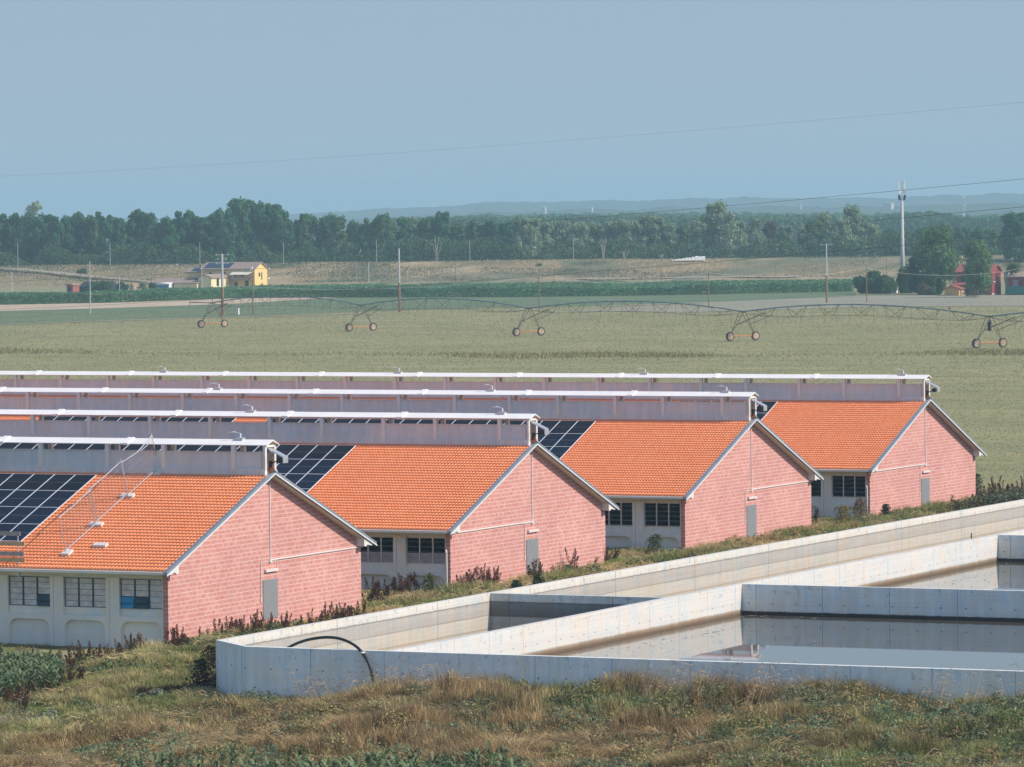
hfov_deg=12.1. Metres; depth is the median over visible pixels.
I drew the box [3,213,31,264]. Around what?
broadleaf tree
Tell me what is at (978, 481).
weed shrub
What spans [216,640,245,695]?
corner wall
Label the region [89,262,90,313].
wooden pole
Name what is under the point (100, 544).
loose block
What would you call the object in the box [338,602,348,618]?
dock plant
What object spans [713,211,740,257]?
willow tree
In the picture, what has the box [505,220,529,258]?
broadleaf tree
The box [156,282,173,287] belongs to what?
metal shed
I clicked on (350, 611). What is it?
dock plant
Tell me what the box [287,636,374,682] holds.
hose
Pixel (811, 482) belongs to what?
window
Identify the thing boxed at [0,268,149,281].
ramp road
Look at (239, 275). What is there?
farmhouse
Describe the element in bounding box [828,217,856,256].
willow tree
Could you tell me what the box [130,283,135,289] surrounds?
barrel
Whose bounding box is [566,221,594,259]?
willow tree
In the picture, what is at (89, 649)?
dock plant
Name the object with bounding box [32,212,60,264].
broadleaf tree
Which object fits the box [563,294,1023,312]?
pale field
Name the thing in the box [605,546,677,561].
grass
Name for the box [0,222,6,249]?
broadleaf tree
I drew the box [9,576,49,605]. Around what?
window
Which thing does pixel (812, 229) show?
broadleaf tree
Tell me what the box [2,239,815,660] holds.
ground
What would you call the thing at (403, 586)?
dock plant
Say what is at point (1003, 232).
broadleaf tree
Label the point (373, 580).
dock plant
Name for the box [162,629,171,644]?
dock plant
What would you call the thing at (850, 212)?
willow tree
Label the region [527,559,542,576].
dock plant
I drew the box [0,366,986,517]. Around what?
barn
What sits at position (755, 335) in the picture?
irrigation machine
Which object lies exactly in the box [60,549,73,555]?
ballast block
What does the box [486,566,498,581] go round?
dock plant
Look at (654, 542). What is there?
weed shrub
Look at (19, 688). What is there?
dock plant
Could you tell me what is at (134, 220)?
broadleaf tree
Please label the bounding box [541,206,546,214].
villa
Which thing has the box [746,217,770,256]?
willow tree
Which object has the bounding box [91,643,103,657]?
dock plant
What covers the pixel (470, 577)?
dock plant
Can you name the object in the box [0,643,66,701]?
maize crop
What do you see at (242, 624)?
dock plant
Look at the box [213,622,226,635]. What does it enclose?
dock plant
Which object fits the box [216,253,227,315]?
power pole
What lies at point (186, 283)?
garage row
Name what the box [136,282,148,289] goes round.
garden bush
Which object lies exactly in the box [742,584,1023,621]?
cross wall
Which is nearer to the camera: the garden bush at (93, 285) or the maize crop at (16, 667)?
the maize crop at (16, 667)
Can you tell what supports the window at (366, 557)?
in the barn at (443, 502)
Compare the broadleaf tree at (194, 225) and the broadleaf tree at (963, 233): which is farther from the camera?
the broadleaf tree at (194, 225)
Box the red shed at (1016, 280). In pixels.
[1005,274,1023,294]
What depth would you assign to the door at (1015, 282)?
1083.02 m
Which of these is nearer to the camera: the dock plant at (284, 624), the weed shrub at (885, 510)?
the dock plant at (284, 624)
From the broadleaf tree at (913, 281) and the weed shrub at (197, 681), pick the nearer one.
the weed shrub at (197, 681)
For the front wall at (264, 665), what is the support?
on the grass bank
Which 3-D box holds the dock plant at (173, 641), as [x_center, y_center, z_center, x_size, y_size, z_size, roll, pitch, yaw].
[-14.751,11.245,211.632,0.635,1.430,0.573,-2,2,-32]
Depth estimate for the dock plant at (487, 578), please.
244.87 m
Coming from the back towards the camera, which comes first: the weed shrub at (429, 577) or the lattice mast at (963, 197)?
the lattice mast at (963, 197)
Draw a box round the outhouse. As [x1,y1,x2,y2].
[942,285,967,295]
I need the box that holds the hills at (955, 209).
[107,202,1023,241]
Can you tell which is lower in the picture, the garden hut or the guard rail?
the guard rail
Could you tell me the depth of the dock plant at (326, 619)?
223.30 m
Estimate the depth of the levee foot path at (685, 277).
1383.70 m
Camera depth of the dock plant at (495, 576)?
246.00 m
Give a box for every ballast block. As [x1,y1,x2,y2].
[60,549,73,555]
[88,522,103,526]
[120,493,134,497]
[147,471,161,474]
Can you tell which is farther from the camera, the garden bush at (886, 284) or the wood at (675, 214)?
the wood at (675, 214)
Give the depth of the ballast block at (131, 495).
224.71 m
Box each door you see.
[263,578,277,619]
[526,538,538,573]
[746,504,756,536]
[921,478,929,507]
[1013,280,1018,285]
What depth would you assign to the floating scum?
208.95 m
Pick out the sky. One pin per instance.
(102, 87)
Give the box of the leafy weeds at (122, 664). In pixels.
[64,490,1003,675]
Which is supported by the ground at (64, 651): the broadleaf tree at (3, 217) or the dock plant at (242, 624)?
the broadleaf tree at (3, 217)
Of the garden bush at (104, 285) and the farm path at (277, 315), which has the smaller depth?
the farm path at (277, 315)
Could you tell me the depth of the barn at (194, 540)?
223.35 m
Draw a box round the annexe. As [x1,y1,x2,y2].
[196,274,230,287]
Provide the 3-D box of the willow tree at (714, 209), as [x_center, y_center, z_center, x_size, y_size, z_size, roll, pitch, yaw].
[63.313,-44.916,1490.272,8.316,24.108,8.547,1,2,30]
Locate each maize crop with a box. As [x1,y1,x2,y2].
[0,278,853,304]
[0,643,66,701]
[109,740,537,766]
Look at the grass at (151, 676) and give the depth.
199.87 m
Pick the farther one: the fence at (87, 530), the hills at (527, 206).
the hills at (527, 206)
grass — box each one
[0,642,126,657]
[0,665,1023,766]
[0,680,237,745]
[39,623,302,694]
[243,486,1022,629]
[361,587,435,606]
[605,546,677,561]
[811,515,850,525]
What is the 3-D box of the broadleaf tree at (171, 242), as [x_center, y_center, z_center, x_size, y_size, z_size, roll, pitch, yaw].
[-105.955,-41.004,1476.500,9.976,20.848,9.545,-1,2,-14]
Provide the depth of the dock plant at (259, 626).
217.09 m
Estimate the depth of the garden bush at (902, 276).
1118.96 m
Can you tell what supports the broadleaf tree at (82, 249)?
on the ground at (64, 651)
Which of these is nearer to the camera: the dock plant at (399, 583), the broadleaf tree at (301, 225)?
the dock plant at (399, 583)
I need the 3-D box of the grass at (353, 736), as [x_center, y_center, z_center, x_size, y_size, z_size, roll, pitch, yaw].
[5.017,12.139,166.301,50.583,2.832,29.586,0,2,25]
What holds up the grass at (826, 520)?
on the grass bank
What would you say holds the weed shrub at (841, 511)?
on the grass bank
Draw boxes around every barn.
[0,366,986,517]
[0,383,823,549]
[0,404,619,590]
[0,431,376,647]
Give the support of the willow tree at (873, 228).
on the ground at (64, 651)
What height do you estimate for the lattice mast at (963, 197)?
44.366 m
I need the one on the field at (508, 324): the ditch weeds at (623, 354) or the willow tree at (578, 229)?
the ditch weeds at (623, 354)
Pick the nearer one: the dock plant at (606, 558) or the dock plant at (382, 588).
the dock plant at (382, 588)
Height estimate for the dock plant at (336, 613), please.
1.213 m
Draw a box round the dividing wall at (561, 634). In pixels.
[390,529,1023,654]
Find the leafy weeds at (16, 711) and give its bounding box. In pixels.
[0,690,228,735]
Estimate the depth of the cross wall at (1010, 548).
247.97 m
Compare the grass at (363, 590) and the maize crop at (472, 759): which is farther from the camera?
the grass at (363, 590)
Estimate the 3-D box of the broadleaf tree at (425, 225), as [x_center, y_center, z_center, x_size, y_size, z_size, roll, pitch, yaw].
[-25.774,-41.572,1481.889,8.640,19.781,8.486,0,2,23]
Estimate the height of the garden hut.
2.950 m
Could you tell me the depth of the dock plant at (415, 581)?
243.47 m
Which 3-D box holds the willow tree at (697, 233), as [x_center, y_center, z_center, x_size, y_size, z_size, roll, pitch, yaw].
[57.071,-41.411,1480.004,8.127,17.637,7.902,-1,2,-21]
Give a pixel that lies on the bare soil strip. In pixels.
(18, 307)
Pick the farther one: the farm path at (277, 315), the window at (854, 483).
the farm path at (277, 315)
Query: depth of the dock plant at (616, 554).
261.65 m
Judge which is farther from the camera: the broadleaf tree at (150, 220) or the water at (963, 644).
the broadleaf tree at (150, 220)
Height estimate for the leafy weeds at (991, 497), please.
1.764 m
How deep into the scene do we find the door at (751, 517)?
278.69 m
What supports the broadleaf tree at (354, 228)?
on the ground at (64, 651)
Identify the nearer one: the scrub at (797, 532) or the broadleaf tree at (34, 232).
the scrub at (797, 532)
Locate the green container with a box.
[1006,286,1023,294]
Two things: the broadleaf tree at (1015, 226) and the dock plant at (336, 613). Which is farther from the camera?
the broadleaf tree at (1015, 226)
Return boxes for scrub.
[0,685,216,749]
[12,677,1023,766]
[76,505,968,669]
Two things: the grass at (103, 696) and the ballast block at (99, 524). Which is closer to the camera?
the grass at (103, 696)
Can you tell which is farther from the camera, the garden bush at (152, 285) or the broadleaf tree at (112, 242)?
the broadleaf tree at (112, 242)
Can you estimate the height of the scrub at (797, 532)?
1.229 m
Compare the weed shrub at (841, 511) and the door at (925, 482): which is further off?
the door at (925, 482)
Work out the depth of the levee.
1410.86 m
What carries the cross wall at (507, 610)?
on the basin floor
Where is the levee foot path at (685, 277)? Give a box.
[575,275,798,278]
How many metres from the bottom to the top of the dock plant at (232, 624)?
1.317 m
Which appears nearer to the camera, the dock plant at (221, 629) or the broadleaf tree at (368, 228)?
the dock plant at (221, 629)
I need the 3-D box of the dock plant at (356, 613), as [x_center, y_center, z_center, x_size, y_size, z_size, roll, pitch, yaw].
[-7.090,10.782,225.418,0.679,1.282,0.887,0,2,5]
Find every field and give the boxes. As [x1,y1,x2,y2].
[0,242,1023,491]
[0,291,855,324]
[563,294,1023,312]
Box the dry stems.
[276,655,1023,708]
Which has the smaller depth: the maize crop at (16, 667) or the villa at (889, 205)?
the maize crop at (16, 667)
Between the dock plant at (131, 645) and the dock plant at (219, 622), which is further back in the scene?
the dock plant at (219, 622)
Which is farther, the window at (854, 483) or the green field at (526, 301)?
the green field at (526, 301)
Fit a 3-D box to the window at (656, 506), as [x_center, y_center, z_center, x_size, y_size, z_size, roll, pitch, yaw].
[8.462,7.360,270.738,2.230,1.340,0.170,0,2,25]
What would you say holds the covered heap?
on the levee
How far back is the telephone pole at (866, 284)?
1016.89 m
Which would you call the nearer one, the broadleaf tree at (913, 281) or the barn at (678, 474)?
the barn at (678, 474)
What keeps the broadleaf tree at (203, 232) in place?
on the ground at (64, 651)
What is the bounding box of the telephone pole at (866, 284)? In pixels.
[866,268,866,301]
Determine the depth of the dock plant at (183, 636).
212.42 m
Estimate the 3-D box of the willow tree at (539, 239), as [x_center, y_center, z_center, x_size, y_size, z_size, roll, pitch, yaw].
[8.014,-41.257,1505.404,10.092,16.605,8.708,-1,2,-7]
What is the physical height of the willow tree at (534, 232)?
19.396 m
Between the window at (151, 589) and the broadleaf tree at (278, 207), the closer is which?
the window at (151, 589)
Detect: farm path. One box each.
[0,318,177,324]
[195,313,371,317]
[612,300,771,305]
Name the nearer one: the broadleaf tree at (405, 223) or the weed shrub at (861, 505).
the weed shrub at (861, 505)
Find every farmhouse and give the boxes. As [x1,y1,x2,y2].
[199,262,269,286]
[950,264,1002,294]
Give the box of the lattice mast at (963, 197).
[962,194,965,216]
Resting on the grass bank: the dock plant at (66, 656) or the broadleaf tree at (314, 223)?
the dock plant at (66, 656)
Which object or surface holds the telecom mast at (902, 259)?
on the ground at (64, 651)
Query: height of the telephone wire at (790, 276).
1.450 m
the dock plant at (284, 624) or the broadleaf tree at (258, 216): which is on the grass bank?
the dock plant at (284, 624)
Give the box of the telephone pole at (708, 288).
[708,272,708,305]
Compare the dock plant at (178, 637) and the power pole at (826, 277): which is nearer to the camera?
the dock plant at (178, 637)
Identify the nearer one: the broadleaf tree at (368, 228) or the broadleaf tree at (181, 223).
the broadleaf tree at (368, 228)
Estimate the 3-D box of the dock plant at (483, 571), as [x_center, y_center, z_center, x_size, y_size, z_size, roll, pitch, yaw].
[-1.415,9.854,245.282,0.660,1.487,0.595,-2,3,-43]
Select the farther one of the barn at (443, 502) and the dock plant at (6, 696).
the barn at (443, 502)
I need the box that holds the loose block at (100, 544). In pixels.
[92,542,108,547]
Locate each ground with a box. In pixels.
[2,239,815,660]
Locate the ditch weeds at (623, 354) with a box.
[0,345,1023,360]
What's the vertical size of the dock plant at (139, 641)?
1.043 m
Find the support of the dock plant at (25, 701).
on the grass bank
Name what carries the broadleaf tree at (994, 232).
on the ground at (64, 651)
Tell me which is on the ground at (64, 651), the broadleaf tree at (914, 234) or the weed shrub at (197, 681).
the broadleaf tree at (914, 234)
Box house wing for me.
[185,265,200,279]
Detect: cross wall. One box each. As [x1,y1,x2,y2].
[490,593,664,630]
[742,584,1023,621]
[998,535,1023,561]
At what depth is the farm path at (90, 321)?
905.17 m
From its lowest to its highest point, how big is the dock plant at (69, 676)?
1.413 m
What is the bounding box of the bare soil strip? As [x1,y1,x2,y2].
[0,297,336,310]
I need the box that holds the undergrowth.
[0,230,1023,265]
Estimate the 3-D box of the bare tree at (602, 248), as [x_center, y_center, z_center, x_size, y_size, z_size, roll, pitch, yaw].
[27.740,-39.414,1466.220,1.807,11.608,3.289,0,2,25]
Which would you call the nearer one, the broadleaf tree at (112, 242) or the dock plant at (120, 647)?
the dock plant at (120, 647)
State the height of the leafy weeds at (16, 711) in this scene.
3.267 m
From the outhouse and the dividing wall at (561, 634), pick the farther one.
the outhouse
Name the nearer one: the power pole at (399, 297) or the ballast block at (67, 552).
the ballast block at (67, 552)
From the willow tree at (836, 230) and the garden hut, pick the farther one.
the willow tree at (836, 230)
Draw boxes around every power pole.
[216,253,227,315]
[398,248,400,311]
[820,243,831,302]
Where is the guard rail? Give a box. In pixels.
[0,531,24,579]
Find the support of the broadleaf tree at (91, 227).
on the ground at (64, 651)
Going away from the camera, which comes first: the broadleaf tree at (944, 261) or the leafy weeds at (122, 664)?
the leafy weeds at (122, 664)
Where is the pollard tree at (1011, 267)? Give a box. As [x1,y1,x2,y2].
[999,257,1023,294]
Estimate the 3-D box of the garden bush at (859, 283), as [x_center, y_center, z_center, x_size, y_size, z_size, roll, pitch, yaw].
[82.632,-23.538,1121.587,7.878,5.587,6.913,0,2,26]
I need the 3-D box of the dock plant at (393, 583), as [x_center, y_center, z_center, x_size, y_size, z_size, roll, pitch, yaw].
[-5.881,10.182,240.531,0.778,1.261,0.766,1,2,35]
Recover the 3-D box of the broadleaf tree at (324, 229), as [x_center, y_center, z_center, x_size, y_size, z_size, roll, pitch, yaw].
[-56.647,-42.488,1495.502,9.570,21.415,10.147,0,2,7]
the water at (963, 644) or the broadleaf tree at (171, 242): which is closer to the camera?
the water at (963, 644)
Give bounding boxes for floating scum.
[602,565,1010,654]
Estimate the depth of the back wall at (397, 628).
232.60 m
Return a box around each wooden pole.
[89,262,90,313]
[252,276,253,314]
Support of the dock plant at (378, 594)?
on the grass bank
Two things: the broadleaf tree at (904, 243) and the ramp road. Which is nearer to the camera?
the ramp road
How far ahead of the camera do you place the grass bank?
180.39 m
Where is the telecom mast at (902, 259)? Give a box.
[898,181,905,268]
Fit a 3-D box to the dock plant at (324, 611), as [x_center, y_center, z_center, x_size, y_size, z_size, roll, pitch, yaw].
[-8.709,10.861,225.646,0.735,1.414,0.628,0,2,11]
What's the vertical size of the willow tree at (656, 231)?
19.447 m
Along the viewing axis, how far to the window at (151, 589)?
217.52 m
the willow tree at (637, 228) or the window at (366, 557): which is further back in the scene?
the willow tree at (637, 228)
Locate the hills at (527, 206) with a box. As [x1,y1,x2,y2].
[7,193,1023,225]
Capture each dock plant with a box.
[3,685,10,705]
[4,686,17,705]
[6,686,23,702]
[15,679,30,712]
[30,672,38,693]
[58,647,70,671]
[62,658,73,684]
[64,645,80,665]
[64,664,85,682]
[71,642,80,662]
[77,639,94,656]
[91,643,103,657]
[91,646,100,659]
[111,639,119,654]
[117,641,127,653]
[124,634,134,651]
[127,632,139,651]
[134,634,146,648]
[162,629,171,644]
[169,627,185,645]
[170,624,181,646]
[175,626,184,646]
[213,618,221,630]
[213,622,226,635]
[225,616,236,630]
[238,616,248,634]
[248,615,257,632]
[253,608,262,630]
[260,611,276,626]
[277,610,287,627]
[277,613,291,627]
[306,608,316,622]
[321,601,332,617]
[322,610,333,620]
[329,605,339,618]
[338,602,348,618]
[347,605,352,616]
[352,601,365,615]
[361,585,379,604]
[364,576,378,601]
[374,581,382,600]
[377,579,391,600]
[384,584,389,598]
[388,576,396,595]
[394,572,402,593]
[399,580,406,594]
[404,575,410,591]
[406,573,412,592]
[409,572,430,590]
[465,568,475,583]
[474,567,481,582]
[479,563,489,578]
[480,569,490,581]
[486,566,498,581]
[494,571,498,582]
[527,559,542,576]
[538,558,541,576]
[564,547,578,566]
[604,546,612,561]
[608,548,620,559]
[812,509,819,521]
[988,475,1001,488]
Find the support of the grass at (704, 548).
on the grass bank
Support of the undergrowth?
on the field at (508, 324)
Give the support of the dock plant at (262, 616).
on the grass bank
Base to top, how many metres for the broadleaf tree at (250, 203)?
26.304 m
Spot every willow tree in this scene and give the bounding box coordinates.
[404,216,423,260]
[512,214,531,259]
[520,216,543,259]
[528,226,549,255]
[539,219,555,259]
[552,219,577,259]
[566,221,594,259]
[583,227,608,257]
[587,220,602,258]
[598,219,621,258]
[610,219,637,258]
[620,219,647,259]
[637,213,657,256]
[642,215,666,258]
[658,222,676,258]
[687,220,711,257]
[704,204,725,249]
[705,199,727,255]
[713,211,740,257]
[730,220,747,255]
[741,227,751,257]
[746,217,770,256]
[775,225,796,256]
[795,225,811,255]
[817,210,831,256]
[826,222,842,256]
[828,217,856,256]
[843,202,863,255]
[854,220,869,255]
[864,223,881,256]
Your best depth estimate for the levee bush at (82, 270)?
1417.19 m
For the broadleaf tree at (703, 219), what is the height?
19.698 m
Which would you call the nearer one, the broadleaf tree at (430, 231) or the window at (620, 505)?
the window at (620, 505)
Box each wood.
[372,210,1004,246]
[460,211,1017,234]
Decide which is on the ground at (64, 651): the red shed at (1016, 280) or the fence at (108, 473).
the red shed at (1016, 280)
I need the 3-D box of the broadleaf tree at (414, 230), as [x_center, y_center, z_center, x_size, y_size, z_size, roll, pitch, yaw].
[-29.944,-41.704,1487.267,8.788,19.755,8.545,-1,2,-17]
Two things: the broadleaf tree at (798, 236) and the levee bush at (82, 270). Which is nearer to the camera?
the levee bush at (82, 270)
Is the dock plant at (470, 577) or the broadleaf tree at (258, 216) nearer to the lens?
the dock plant at (470, 577)
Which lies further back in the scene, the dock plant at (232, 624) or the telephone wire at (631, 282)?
the telephone wire at (631, 282)
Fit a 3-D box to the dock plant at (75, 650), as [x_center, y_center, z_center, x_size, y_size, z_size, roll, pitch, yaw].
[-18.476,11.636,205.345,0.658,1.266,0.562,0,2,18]
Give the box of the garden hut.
[66,283,80,291]
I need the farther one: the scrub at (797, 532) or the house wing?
the house wing
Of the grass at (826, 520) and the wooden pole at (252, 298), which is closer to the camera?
the grass at (826, 520)
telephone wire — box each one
[227,276,536,288]
[540,273,704,282]
[715,268,864,276]
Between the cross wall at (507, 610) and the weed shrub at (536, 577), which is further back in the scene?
the weed shrub at (536, 577)
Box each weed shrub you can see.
[184,659,213,690]
[196,645,215,681]
[419,573,438,592]
[510,580,521,587]
[531,573,546,584]
[646,534,664,553]
[833,505,854,523]
[852,497,870,518]
[880,504,890,516]
[976,474,982,491]
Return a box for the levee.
[0,255,1023,287]
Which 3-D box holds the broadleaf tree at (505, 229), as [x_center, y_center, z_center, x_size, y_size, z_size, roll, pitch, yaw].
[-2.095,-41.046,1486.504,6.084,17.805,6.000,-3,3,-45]
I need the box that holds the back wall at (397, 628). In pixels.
[218,499,1023,649]
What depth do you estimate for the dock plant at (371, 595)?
236.24 m
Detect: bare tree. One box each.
[433,236,441,260]
[600,239,606,258]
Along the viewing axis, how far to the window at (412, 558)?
243.73 m
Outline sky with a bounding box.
[0,0,1023,218]
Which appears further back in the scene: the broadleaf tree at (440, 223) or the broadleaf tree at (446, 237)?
the broadleaf tree at (446, 237)
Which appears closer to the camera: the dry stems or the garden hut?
the dry stems
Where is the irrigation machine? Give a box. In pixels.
[189,295,1023,347]
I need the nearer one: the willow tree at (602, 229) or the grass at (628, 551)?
the grass at (628, 551)
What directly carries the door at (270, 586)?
in the barn at (194, 540)
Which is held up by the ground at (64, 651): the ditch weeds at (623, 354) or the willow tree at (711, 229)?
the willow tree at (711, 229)
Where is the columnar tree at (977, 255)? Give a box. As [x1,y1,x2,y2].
[962,237,994,296]
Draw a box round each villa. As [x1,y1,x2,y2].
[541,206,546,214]
[883,202,893,209]
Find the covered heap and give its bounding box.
[672,256,704,260]
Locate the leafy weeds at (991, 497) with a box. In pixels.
[949,485,1023,510]
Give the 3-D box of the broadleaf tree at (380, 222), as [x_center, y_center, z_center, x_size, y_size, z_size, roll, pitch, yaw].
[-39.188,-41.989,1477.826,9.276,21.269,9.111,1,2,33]
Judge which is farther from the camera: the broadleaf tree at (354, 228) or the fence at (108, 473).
the broadleaf tree at (354, 228)
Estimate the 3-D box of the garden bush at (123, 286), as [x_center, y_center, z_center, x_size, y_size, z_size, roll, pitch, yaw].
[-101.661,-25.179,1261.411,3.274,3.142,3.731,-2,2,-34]
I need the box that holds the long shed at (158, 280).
[151,278,186,282]
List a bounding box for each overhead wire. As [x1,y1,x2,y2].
[0,234,1023,309]
[1,207,1016,281]
[6,179,1018,254]
[14,102,1021,175]
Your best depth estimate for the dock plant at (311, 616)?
222.56 m
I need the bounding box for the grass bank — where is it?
[0,604,1013,766]
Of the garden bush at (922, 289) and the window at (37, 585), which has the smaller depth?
the window at (37, 585)
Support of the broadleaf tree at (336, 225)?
on the ground at (64, 651)
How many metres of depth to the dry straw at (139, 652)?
233.08 m
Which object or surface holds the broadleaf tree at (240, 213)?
on the ground at (64, 651)
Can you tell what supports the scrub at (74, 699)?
on the ground at (64, 651)
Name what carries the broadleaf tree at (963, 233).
on the ground at (64, 651)
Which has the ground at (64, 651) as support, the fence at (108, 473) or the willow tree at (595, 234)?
the willow tree at (595, 234)
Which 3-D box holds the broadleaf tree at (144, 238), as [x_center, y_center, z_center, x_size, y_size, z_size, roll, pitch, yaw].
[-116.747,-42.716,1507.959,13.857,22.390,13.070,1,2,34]
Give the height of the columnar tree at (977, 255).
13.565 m
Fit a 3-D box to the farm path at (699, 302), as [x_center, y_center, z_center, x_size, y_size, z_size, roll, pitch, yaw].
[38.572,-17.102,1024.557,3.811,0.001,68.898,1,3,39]
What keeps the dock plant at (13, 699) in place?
on the grass bank
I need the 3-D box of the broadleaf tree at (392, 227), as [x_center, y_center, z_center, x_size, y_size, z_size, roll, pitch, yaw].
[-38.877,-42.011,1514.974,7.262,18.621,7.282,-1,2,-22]
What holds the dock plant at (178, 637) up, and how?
on the grass bank
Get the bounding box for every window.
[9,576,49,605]
[64,577,105,607]
[120,579,161,608]
[361,536,392,562]
[406,537,444,563]
[605,502,631,525]
[644,502,679,526]
[811,482,820,496]
[832,475,864,496]
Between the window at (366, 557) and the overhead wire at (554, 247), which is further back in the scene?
the overhead wire at (554, 247)
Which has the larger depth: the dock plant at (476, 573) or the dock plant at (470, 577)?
the dock plant at (476, 573)
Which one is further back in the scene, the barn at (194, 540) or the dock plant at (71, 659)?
the barn at (194, 540)
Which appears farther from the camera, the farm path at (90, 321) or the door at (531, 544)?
the farm path at (90, 321)
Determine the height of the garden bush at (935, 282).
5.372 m
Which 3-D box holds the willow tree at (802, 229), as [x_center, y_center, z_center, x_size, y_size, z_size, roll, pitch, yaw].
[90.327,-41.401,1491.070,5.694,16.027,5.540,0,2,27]
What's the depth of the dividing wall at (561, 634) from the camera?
211.46 m
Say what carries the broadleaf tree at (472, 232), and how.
on the ground at (64, 651)
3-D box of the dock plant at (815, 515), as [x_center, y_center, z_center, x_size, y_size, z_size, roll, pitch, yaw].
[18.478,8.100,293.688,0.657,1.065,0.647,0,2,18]
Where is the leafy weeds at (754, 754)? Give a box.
[37,685,1023,766]
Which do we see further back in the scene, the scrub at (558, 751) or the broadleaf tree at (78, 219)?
the broadleaf tree at (78, 219)
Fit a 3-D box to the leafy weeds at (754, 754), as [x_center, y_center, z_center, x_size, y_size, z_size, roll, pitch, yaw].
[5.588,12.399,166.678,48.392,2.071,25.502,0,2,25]
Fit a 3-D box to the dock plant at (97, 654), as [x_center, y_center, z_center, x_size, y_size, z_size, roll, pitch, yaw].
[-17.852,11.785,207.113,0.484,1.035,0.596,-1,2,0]
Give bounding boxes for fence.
[58,487,97,550]
[86,459,127,523]
[120,433,155,495]
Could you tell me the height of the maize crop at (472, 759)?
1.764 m
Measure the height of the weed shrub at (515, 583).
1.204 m
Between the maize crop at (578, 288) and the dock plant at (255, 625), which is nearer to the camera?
the dock plant at (255, 625)
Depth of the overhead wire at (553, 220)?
591.00 m
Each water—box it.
[547,614,1023,670]
[877,561,1023,589]
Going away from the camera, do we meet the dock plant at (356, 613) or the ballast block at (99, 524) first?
the ballast block at (99, 524)
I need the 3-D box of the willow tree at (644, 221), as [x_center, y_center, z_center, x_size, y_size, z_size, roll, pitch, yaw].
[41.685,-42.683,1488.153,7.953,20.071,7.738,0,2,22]
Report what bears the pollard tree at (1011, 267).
on the ground at (64, 651)
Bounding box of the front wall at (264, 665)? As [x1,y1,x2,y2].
[246,646,1023,702]
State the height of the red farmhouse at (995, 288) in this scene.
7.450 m
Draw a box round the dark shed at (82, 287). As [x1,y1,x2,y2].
[79,281,116,291]
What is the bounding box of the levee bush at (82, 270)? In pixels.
[76,268,86,274]
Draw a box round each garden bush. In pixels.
[85,281,98,290]
[97,280,112,290]
[116,282,129,290]
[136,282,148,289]
[148,282,157,287]
[852,270,880,293]
[875,274,897,293]
[896,267,921,292]
[916,284,931,294]
[923,272,946,294]
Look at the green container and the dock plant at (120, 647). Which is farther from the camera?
the green container
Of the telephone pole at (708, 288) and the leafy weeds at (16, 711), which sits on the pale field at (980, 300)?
the telephone pole at (708, 288)
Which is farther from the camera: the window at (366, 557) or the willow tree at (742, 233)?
the willow tree at (742, 233)
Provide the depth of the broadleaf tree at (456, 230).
1492.20 m
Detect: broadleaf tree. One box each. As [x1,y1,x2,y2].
[0,213,9,265]
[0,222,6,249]
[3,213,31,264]
[4,212,25,265]
[18,212,50,263]
[22,201,51,245]
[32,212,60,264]
[45,215,74,264]
[67,211,89,265]
[71,216,87,263]
[82,211,101,263]
[85,223,117,263]
[93,214,113,264]
[111,216,128,264]
[126,213,158,263]
[127,208,146,263]
[139,211,159,263]
[149,216,181,263]
[168,210,195,262]
[187,216,206,263]
[194,212,224,262]
[211,207,238,261]
[226,196,257,261]
[228,198,260,257]
[238,200,271,262]
[257,205,277,259]
[265,203,284,252]
[268,209,296,262]
[290,213,309,262]
[297,213,324,260]
[314,212,341,259]
[325,215,354,261]
[345,219,369,260]
[361,218,380,260]
[369,212,397,260]
[384,220,397,260]
[395,218,414,261]
[414,216,438,260]
[427,220,436,246]
[433,211,451,260]
[435,211,451,243]
[450,222,463,260]
[462,220,487,260]
[475,219,503,260]
[498,221,513,259]
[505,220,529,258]
[549,228,562,257]
[672,223,691,257]
[694,213,710,248]
[761,221,778,255]
[797,232,813,250]
[801,217,825,254]
[882,228,896,255]
[890,228,915,255]
[903,252,928,294]
[904,229,919,254]
[910,221,966,294]
[949,226,969,254]
[968,227,990,248]
[984,228,1002,254]
[997,211,1016,242]
[1000,212,1023,262]
[1016,212,1023,246]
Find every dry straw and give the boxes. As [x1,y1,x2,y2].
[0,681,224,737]
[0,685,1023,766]
[63,494,998,683]
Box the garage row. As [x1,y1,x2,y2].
[172,280,200,287]
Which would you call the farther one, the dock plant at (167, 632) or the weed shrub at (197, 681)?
the dock plant at (167, 632)
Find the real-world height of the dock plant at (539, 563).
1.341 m
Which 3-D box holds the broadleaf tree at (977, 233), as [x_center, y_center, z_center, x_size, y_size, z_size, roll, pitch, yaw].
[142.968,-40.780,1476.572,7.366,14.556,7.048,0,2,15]
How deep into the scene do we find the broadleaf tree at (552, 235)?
1507.79 m
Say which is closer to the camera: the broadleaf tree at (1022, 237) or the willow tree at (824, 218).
the broadleaf tree at (1022, 237)

